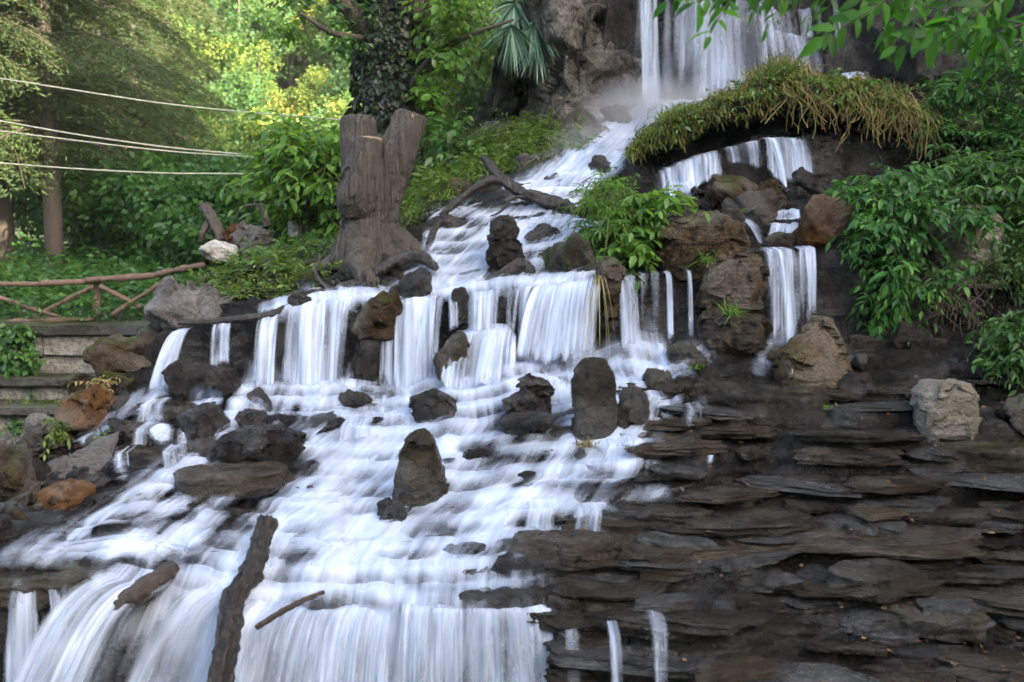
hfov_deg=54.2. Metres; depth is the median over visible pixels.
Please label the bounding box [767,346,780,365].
rock
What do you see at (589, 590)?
rock slab
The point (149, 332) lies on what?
rock
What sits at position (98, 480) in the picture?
rock
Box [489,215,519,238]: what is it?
rock
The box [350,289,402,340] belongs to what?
rock
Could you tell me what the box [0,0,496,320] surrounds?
ground
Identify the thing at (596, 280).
grass tuft
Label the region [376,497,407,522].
boulder
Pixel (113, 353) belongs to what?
boulder
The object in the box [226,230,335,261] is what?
bush
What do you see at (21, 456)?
boulder
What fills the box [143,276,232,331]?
boulder
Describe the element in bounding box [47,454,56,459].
stone
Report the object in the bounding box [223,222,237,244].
rock
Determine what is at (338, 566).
water
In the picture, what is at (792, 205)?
stone
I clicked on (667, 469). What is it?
rock slab
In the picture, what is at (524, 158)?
rock
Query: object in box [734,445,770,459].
rock slab
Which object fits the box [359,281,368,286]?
stone
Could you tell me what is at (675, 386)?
rock slab
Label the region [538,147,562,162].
rock
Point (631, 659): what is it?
rock slab
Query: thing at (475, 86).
broadleaf tree
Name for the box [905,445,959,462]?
rock slab
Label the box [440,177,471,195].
rock
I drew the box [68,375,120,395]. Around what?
weed
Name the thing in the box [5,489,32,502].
stone
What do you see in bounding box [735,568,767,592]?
rock slab
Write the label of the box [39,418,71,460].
weed
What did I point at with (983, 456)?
rock slab
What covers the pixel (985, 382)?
rock slab
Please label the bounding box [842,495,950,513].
rock slab
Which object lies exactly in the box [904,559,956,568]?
rock slab
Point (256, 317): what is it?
driftwood branch
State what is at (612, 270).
rock
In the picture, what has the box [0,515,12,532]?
stone
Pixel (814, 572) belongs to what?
rock slab
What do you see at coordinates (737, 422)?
rock slab
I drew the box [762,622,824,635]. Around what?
rock slab
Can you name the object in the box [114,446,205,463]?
rock slab
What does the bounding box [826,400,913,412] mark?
rock slab
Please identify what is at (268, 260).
stone
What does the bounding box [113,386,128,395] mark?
stone
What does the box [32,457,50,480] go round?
rock
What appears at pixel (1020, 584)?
rock slab
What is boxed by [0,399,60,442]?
terrace wall
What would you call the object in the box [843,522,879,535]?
rock slab
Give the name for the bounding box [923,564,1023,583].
rock slab
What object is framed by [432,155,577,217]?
driftwood branch
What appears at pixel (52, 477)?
stone
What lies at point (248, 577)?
driftwood log
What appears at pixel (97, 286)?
rustic fence
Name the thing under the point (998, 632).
rock slab
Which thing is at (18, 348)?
creeper
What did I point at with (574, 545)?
rock slab
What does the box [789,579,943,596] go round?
rock slab
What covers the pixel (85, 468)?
stone
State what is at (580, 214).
rock
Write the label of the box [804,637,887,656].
rock slab
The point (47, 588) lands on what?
rock slab
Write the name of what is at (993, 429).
rock
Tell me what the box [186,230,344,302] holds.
ground cover
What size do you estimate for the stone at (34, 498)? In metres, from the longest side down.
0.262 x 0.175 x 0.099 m
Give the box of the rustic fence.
[0,262,204,321]
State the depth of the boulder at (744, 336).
8.60 m
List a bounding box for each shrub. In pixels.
[403,107,494,195]
[902,142,1023,244]
[907,22,1023,176]
[959,225,1023,311]
[963,309,1023,396]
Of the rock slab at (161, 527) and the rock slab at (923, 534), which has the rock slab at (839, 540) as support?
the rock slab at (923, 534)
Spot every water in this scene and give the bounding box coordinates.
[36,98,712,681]
[165,99,680,598]
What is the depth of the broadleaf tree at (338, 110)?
35.48 m
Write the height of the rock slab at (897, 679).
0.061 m
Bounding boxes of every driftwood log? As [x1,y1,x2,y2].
[113,561,179,612]
[207,514,278,681]
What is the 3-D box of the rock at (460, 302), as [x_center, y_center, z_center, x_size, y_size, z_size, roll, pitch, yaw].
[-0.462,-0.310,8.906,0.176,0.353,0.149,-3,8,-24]
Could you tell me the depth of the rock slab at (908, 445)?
7.60 m
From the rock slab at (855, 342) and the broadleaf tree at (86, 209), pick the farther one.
the broadleaf tree at (86, 209)
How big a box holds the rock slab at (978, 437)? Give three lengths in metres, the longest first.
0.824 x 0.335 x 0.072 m
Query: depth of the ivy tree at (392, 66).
12.72 m
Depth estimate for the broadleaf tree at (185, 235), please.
18.35 m
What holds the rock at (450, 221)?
on the cascade bank at (126, 643)
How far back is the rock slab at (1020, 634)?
6.36 m
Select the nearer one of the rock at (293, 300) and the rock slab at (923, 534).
the rock slab at (923, 534)
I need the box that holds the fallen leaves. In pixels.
[674,369,1023,675]
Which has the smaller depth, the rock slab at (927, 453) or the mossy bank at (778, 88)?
the rock slab at (927, 453)
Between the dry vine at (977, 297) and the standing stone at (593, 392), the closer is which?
the standing stone at (593, 392)
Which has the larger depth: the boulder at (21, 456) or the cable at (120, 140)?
the cable at (120, 140)
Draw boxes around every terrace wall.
[0,320,149,372]
[0,373,96,399]
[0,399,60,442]
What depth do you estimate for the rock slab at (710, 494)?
7.13 m
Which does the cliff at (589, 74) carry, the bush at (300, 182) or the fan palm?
the fan palm
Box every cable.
[0,78,339,119]
[0,120,290,158]
[0,130,266,157]
[0,162,252,174]
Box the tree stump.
[301,108,426,288]
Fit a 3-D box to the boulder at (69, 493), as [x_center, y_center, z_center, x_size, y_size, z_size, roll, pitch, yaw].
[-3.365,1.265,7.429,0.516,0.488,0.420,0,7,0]
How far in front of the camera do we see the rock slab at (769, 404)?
7.90 m
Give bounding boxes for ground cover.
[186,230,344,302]
[398,106,605,233]
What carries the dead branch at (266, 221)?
on the rock at (251, 234)
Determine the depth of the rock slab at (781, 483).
7.26 m
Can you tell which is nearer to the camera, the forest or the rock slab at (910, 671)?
the rock slab at (910, 671)
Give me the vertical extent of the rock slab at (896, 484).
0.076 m
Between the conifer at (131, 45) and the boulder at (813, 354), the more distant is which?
the conifer at (131, 45)
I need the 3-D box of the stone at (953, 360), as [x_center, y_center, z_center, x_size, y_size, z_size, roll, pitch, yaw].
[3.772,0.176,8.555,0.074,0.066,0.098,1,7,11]
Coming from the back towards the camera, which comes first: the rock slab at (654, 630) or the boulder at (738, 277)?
the boulder at (738, 277)
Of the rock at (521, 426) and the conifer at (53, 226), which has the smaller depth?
the rock at (521, 426)
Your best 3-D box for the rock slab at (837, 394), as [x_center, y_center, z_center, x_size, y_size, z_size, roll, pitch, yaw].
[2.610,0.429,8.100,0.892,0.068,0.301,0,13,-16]
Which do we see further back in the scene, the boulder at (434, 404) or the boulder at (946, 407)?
the boulder at (434, 404)
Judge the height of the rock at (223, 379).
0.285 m
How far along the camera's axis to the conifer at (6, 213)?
20.93 m
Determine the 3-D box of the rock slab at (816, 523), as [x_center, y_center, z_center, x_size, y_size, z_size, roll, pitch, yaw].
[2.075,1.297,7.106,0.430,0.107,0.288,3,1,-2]
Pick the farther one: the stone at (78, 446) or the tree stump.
the tree stump
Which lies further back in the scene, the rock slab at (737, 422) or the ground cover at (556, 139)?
the ground cover at (556, 139)
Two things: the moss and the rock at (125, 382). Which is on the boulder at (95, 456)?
the moss
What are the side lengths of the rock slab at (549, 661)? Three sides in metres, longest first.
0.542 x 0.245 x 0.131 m
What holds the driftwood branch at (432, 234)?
on the cascade bank at (126, 643)
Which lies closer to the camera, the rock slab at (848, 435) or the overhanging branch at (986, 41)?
the overhanging branch at (986, 41)
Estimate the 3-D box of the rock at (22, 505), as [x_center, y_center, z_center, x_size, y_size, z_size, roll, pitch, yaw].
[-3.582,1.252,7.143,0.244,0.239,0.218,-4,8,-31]
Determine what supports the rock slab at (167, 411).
on the cascade bank at (126, 643)
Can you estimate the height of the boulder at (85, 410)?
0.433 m
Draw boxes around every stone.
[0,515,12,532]
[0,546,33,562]
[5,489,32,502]
[8,505,27,519]
[29,495,37,505]
[34,502,42,509]
[35,448,49,457]
[46,471,65,485]
[47,436,65,449]
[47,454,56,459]
[47,496,57,504]
[65,467,85,478]
[74,443,85,449]
[80,466,88,471]
[85,434,99,445]
[100,429,112,434]
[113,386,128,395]
[116,408,135,417]
[263,258,271,265]
[294,279,308,289]
[303,260,312,267]
[308,278,316,283]
[313,266,325,276]
[324,263,337,272]
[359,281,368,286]
[381,252,388,260]
[389,267,402,276]
[392,428,449,506]
[398,272,403,281]
[570,357,617,440]
[689,198,703,207]
[690,186,698,194]
[691,187,705,193]
[786,202,797,208]
[787,189,798,199]
[797,186,806,198]
[846,355,853,362]
[850,353,866,368]
[863,388,889,396]
[881,327,892,337]
[904,386,912,399]
[948,358,957,362]
[949,364,959,372]
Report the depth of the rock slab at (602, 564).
6.58 m
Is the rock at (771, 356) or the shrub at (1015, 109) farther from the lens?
the shrub at (1015, 109)
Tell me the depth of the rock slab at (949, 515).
6.98 m
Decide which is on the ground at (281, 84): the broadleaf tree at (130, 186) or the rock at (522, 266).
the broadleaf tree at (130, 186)
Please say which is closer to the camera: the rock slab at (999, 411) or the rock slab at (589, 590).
the rock slab at (589, 590)
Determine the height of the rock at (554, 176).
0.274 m
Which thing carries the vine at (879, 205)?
on the cascade bank at (126, 643)
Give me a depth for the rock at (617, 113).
12.19 m
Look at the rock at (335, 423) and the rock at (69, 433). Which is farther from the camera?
the rock at (69, 433)
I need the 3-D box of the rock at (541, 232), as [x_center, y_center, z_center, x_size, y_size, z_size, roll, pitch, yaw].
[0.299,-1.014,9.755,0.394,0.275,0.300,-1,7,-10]
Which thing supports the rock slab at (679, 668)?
on the cascade bank at (126, 643)
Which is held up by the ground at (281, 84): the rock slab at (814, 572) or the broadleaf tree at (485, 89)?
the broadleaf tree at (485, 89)
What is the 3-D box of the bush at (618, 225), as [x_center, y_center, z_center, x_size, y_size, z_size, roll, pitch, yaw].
[1.107,-0.640,9.330,1.491,1.994,1.044,4,8,31]
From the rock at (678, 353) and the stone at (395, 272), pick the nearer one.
the rock at (678, 353)
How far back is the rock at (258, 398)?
8.57 m
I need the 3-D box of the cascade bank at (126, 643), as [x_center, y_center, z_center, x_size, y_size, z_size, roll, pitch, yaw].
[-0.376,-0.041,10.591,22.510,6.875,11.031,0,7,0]
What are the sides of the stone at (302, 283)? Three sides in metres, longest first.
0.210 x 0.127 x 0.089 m
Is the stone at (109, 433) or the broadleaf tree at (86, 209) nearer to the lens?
the stone at (109, 433)
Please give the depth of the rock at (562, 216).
10.10 m
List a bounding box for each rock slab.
[0,558,128,610]
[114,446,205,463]
[136,399,224,423]
[143,424,180,433]
[146,519,181,534]
[169,464,285,503]
[212,460,296,484]
[508,528,625,571]
[521,609,597,631]
[534,635,614,648]
[536,576,669,600]
[543,667,604,681]
[544,593,583,611]
[546,648,575,668]
[549,641,752,677]
[552,630,583,642]
[555,555,620,570]
[561,517,654,534]
[565,572,638,582]
[581,600,632,611]
[583,506,642,519]
[585,611,700,643]
[605,677,636,681]
[607,604,775,636]
[613,498,647,505]
[614,502,705,518]
[616,386,698,401]
[616,548,801,573]
[616,673,676,681]
[617,539,789,560]
[619,431,702,442]
[621,444,701,456]
[623,440,728,457]
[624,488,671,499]
[628,471,676,482]
[630,592,693,612]
[631,542,697,570]
[636,530,723,552]
[638,650,712,680]
[639,569,693,582]
[642,414,711,430]
[642,461,711,479]
[643,505,815,536]
[648,508,712,521]
[650,401,753,420]
[653,378,704,392]
[654,411,662,416]
[674,485,783,503]
[676,662,881,681]
[682,422,777,438]
[694,655,777,681]
[695,381,830,429]
[707,531,834,544]
[713,476,732,486]
[713,557,753,581]
[714,487,755,507]
[716,590,785,609]
[720,419,748,426]
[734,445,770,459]
[735,476,868,497]
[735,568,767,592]
[749,565,806,592]
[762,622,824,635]
[772,580,811,594]
[772,594,862,612]
[782,475,846,483]
[784,498,849,513]
[786,427,928,442]
[787,528,987,559]
[788,387,863,400]
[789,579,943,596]
[792,445,831,464]
[795,563,829,582]
[800,515,826,529]
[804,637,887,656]
[815,444,904,455]
[819,450,910,465]
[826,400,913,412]
[827,558,929,603]
[829,409,863,427]
[837,474,950,494]
[838,607,901,633]
[839,442,875,449]
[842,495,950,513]
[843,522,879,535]
[844,525,983,546]
[845,505,909,520]
[847,334,947,350]
[849,626,922,648]
[858,660,958,681]
[866,520,906,533]
[869,597,919,612]
[871,440,925,449]
[876,382,975,393]
[877,676,958,681]
[880,596,988,642]
[888,637,949,664]
[895,655,933,667]
[898,615,995,629]
[901,505,993,524]
[902,471,1023,491]
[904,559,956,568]
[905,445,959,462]
[906,467,965,474]
[907,524,959,526]
[913,596,984,615]
[918,431,1015,441]
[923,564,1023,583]
[928,437,1023,473]
[928,584,1023,616]
[935,650,1023,681]
[939,379,1023,384]
[964,520,1023,533]
[969,558,1016,565]
[971,551,1023,565]
[977,501,1023,525]
[978,399,1004,405]
[983,402,1009,418]
[987,623,1015,642]
[996,615,1023,630]
[1008,581,1023,587]
[1015,630,1023,641]
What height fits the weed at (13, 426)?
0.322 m
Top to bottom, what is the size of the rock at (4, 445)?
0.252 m
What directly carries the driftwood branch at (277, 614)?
on the cascade bank at (126, 643)
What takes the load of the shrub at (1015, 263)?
on the cascade bank at (126, 643)
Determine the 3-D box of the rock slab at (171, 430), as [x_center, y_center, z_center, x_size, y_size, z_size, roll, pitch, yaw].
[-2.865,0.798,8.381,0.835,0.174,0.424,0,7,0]
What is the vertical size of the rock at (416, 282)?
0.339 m
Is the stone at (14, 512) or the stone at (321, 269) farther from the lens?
the stone at (321, 269)
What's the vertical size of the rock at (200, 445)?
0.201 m
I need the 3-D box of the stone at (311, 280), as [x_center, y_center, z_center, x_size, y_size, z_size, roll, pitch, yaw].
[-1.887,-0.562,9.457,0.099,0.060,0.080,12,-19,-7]
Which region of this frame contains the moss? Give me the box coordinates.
[89,426,110,444]
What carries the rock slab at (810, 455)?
on the cascade bank at (126, 643)
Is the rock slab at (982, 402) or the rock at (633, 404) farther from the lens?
the rock slab at (982, 402)
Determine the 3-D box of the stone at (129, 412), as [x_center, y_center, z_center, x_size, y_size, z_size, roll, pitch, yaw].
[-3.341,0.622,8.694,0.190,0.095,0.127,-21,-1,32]
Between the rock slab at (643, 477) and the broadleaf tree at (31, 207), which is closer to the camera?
the rock slab at (643, 477)
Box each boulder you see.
[0,444,40,500]
[27,478,96,509]
[39,431,118,484]
[53,383,117,438]
[82,333,150,377]
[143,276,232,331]
[205,423,306,466]
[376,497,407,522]
[408,388,460,422]
[537,232,599,272]
[649,210,750,279]
[693,253,769,309]
[697,303,773,358]
[771,315,851,387]
[792,194,859,247]
[909,378,981,443]
[924,205,1007,287]
[1002,393,1023,434]
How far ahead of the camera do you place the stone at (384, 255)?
9.56 m
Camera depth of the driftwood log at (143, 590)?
6.31 m
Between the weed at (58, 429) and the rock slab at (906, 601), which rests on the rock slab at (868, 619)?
the rock slab at (906, 601)
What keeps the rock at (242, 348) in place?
on the cascade bank at (126, 643)
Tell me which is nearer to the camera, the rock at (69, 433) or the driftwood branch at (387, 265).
the rock at (69, 433)
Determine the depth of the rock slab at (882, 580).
6.42 m
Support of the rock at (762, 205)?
on the cascade bank at (126, 643)
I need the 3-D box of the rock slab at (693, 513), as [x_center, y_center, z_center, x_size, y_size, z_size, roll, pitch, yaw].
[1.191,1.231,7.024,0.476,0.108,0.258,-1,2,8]
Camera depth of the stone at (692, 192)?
10.38 m
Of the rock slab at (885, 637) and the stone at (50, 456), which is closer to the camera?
the rock slab at (885, 637)
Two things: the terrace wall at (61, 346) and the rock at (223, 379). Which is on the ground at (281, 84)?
the terrace wall at (61, 346)
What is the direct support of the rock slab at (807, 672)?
on the cascade bank at (126, 643)
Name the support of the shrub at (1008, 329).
on the cascade bank at (126, 643)
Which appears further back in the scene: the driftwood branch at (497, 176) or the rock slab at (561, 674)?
the driftwood branch at (497, 176)
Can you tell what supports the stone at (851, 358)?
on the cascade bank at (126, 643)
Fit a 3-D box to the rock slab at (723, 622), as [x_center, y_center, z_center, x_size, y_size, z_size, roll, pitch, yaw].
[1.104,1.730,6.251,1.108,0.099,0.381,1,6,0]
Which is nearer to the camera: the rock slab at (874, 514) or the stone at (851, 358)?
the rock slab at (874, 514)
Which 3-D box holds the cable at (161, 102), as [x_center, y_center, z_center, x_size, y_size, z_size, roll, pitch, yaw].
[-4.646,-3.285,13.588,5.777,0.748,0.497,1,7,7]
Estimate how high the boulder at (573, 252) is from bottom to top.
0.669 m
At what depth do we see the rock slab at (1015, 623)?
6.34 m
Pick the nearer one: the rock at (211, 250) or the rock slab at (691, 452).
the rock slab at (691, 452)
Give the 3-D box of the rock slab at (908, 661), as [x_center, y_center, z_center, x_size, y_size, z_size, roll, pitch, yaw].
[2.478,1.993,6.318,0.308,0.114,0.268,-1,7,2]
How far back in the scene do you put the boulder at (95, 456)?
7.91 m
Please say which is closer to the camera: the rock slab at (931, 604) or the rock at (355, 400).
the rock slab at (931, 604)
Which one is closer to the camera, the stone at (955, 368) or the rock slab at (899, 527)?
the rock slab at (899, 527)
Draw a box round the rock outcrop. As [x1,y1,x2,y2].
[436,0,538,157]
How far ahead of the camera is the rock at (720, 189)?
10.07 m
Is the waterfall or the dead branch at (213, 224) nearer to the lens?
the dead branch at (213, 224)
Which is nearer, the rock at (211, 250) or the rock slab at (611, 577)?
the rock slab at (611, 577)
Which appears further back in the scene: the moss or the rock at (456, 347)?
the rock at (456, 347)
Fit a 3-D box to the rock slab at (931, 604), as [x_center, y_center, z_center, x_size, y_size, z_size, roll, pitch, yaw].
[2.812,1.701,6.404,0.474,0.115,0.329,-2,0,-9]
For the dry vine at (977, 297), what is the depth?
8.87 m
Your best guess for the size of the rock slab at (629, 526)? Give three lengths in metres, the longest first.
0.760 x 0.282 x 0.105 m
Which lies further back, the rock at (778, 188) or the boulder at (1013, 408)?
the rock at (778, 188)
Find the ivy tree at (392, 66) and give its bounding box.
[238,0,522,183]
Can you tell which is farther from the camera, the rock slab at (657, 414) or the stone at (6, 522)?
the rock slab at (657, 414)
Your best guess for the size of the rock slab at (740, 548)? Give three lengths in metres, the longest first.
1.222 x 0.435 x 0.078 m
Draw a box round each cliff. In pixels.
[519,0,658,134]
[604,0,1023,103]
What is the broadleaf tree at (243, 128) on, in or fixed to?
on the ground at (281, 84)
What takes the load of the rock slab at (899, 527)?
on the cascade bank at (126, 643)
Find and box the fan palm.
[479,0,559,83]
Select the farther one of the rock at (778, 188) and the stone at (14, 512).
the rock at (778, 188)
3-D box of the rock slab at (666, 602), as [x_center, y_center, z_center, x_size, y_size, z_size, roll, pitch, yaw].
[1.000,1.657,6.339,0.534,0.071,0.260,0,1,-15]
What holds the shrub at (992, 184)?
on the cascade bank at (126, 643)
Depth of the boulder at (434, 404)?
8.24 m
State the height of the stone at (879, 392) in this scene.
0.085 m
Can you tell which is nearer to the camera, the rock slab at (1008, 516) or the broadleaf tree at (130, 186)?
the rock slab at (1008, 516)
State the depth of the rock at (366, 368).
8.85 m
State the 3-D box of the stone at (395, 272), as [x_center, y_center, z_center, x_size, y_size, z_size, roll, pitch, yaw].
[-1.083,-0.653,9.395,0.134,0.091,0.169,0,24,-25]
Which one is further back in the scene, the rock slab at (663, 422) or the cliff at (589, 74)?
the cliff at (589, 74)
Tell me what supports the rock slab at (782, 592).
on the rock slab at (813, 604)
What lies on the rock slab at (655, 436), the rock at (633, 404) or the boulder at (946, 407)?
the rock at (633, 404)
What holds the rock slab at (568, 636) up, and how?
on the rock slab at (549, 661)
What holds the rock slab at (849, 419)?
on the cascade bank at (126, 643)
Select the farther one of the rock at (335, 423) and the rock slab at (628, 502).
the rock at (335, 423)
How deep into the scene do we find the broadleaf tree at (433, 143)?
21.04 m
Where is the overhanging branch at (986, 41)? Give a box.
[653,0,1023,101]
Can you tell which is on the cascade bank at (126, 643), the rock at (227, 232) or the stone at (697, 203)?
the stone at (697, 203)
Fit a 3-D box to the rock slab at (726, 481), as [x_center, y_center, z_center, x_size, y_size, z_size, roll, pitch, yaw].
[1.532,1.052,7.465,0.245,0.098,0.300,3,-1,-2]
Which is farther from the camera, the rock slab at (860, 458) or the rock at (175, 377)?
the rock at (175, 377)
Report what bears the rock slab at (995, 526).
on the rock slab
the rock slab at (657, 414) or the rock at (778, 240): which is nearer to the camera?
the rock slab at (657, 414)
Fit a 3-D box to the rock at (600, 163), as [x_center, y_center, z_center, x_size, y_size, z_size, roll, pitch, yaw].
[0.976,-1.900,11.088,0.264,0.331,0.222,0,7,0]
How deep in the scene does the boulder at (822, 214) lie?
8.94 m
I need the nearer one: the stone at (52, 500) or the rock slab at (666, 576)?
the rock slab at (666, 576)
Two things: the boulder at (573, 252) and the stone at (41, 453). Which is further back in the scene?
the boulder at (573, 252)
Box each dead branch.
[199,202,224,240]
[233,202,271,226]
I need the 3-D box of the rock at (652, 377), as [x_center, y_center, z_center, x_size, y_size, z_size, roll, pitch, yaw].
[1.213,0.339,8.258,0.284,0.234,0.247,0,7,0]
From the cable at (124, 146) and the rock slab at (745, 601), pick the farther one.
the cable at (124, 146)
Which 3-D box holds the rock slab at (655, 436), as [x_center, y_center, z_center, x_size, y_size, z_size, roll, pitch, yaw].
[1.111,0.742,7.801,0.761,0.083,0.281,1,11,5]
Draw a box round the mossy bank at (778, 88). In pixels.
[618,47,949,164]
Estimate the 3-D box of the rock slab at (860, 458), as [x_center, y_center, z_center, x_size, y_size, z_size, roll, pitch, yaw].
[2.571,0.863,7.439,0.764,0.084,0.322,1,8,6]
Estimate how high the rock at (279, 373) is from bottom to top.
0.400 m
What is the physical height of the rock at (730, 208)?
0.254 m
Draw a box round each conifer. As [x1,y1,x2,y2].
[0,0,108,191]
[0,0,160,276]
[0,0,218,270]
[2,0,225,258]
[7,0,238,165]
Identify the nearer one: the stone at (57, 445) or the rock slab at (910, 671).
the rock slab at (910, 671)
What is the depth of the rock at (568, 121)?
12.10 m
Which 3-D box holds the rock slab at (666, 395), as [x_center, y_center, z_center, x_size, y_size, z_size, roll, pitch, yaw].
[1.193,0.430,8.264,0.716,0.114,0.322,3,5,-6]
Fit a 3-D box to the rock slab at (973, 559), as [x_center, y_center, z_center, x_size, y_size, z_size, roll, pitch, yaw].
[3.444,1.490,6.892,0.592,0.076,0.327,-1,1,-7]
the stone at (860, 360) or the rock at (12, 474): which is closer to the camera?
the rock at (12, 474)
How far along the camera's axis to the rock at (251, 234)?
11.11 m
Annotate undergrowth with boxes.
[0,220,239,322]
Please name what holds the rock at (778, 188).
on the cascade bank at (126, 643)
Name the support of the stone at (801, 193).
on the cascade bank at (126, 643)
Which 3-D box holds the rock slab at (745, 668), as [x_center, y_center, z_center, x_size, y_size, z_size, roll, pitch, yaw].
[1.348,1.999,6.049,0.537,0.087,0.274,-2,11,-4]
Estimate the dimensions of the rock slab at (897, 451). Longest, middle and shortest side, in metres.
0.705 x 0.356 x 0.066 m
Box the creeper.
[0,322,48,397]
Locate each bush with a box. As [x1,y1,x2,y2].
[219,103,340,246]
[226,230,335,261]
[553,166,709,291]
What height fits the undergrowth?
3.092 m
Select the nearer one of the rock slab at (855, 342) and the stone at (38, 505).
the stone at (38, 505)
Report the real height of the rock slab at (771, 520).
0.115 m
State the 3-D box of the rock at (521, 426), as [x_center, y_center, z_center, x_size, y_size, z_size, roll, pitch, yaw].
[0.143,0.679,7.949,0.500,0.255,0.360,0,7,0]
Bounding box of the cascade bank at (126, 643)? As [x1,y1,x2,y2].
[0,71,1023,681]
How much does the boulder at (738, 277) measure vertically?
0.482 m
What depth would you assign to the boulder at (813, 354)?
8.24 m
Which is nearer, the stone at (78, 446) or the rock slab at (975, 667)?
the rock slab at (975, 667)
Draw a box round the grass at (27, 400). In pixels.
[1,397,64,403]
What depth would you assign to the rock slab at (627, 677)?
6.12 m
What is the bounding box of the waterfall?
[641,0,861,106]
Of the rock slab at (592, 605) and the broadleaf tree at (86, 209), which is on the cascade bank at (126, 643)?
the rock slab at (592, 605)
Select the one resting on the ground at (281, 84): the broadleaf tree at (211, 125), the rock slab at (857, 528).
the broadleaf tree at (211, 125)
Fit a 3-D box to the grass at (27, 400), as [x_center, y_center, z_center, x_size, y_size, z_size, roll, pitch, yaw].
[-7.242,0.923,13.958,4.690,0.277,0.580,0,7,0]
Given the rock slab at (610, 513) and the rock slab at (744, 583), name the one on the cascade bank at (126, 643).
the rock slab at (610, 513)
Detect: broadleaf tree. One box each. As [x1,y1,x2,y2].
[11,143,153,256]
[38,149,226,270]
[91,140,277,278]
[106,76,233,165]
[132,148,339,272]
[207,105,295,158]
[286,91,361,140]
[324,112,451,208]
[342,0,510,129]
[434,60,491,108]
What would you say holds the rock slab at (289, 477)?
on the cascade bank at (126, 643)
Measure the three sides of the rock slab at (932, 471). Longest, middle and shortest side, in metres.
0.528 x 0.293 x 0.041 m
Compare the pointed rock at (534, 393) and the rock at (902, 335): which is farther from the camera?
the rock at (902, 335)
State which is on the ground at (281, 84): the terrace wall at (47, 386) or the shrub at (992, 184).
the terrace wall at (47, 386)
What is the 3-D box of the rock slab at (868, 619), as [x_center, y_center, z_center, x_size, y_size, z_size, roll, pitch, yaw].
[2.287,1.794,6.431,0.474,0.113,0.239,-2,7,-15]
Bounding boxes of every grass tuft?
[573,437,603,455]
[577,274,613,363]
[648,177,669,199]
[684,363,704,374]
[685,249,719,276]
[713,296,752,325]
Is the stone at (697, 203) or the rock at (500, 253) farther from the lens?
the stone at (697, 203)
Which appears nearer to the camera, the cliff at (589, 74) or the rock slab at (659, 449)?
the rock slab at (659, 449)
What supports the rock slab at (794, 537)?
on the cascade bank at (126, 643)
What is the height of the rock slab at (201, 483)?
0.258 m
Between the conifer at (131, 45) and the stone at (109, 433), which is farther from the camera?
the conifer at (131, 45)
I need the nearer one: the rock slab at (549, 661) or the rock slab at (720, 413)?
the rock slab at (549, 661)
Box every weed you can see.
[0,416,23,437]
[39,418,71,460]
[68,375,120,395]
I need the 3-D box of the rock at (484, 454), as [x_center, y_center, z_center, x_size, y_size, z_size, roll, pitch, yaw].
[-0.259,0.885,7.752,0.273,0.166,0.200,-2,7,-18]
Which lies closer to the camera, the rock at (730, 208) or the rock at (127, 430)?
the rock at (127, 430)
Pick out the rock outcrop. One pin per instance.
(511, 92)
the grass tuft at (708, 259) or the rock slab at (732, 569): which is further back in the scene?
the grass tuft at (708, 259)
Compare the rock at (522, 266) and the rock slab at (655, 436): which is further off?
the rock at (522, 266)
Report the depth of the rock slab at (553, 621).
6.28 m
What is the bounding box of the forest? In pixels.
[0,0,508,216]
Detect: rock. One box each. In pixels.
[0,440,14,452]
[0,465,21,489]
[0,500,28,512]
[15,428,44,458]
[23,413,54,431]
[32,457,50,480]
[41,417,77,443]
[62,372,97,394]
[74,472,110,488]
[99,371,133,391]
[107,395,138,416]
[107,418,146,442]
[136,324,159,342]
[161,360,188,396]
[176,401,230,441]
[187,436,216,456]
[194,362,241,393]
[198,239,239,263]
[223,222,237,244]
[228,332,255,369]
[229,220,273,258]
[234,408,266,428]
[245,387,271,414]
[274,347,291,389]
[287,294,311,316]
[288,221,299,237]
[316,417,347,435]
[338,389,372,410]
[347,338,385,393]
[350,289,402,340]
[389,267,431,298]
[430,211,465,228]
[433,330,474,380]
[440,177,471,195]
[450,287,470,325]
[462,447,493,463]
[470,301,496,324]
[484,257,535,280]
[485,231,524,270]
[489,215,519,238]
[498,411,561,440]
[501,373,555,426]
[514,153,539,171]
[524,223,562,247]
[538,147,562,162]
[544,173,558,179]
[544,196,573,218]
[559,108,598,142]
[571,206,597,219]
[578,124,609,142]
[588,155,610,180]
[595,256,626,316]
[600,104,631,123]
[617,385,649,428]
[642,368,671,387]
[666,341,705,368]
[705,174,757,209]
[706,134,851,187]
[721,198,745,221]
[736,188,780,224]
[756,178,787,207]
[762,231,795,249]
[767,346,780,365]
[791,166,829,196]
[838,370,876,395]
[889,317,935,348]
[947,108,986,142]
[978,417,1011,441]
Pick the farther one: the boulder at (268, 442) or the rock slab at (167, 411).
the rock slab at (167, 411)
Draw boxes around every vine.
[823,161,1004,345]
[919,275,992,337]
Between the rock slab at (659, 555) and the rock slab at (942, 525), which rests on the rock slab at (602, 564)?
the rock slab at (659, 555)
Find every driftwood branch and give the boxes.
[178,303,288,325]
[255,590,324,629]
[290,249,438,295]
[423,218,442,252]
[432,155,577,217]
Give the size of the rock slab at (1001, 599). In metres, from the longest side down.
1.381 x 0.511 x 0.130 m
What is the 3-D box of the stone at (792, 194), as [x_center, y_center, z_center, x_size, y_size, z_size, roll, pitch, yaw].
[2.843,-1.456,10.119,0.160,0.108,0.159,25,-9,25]

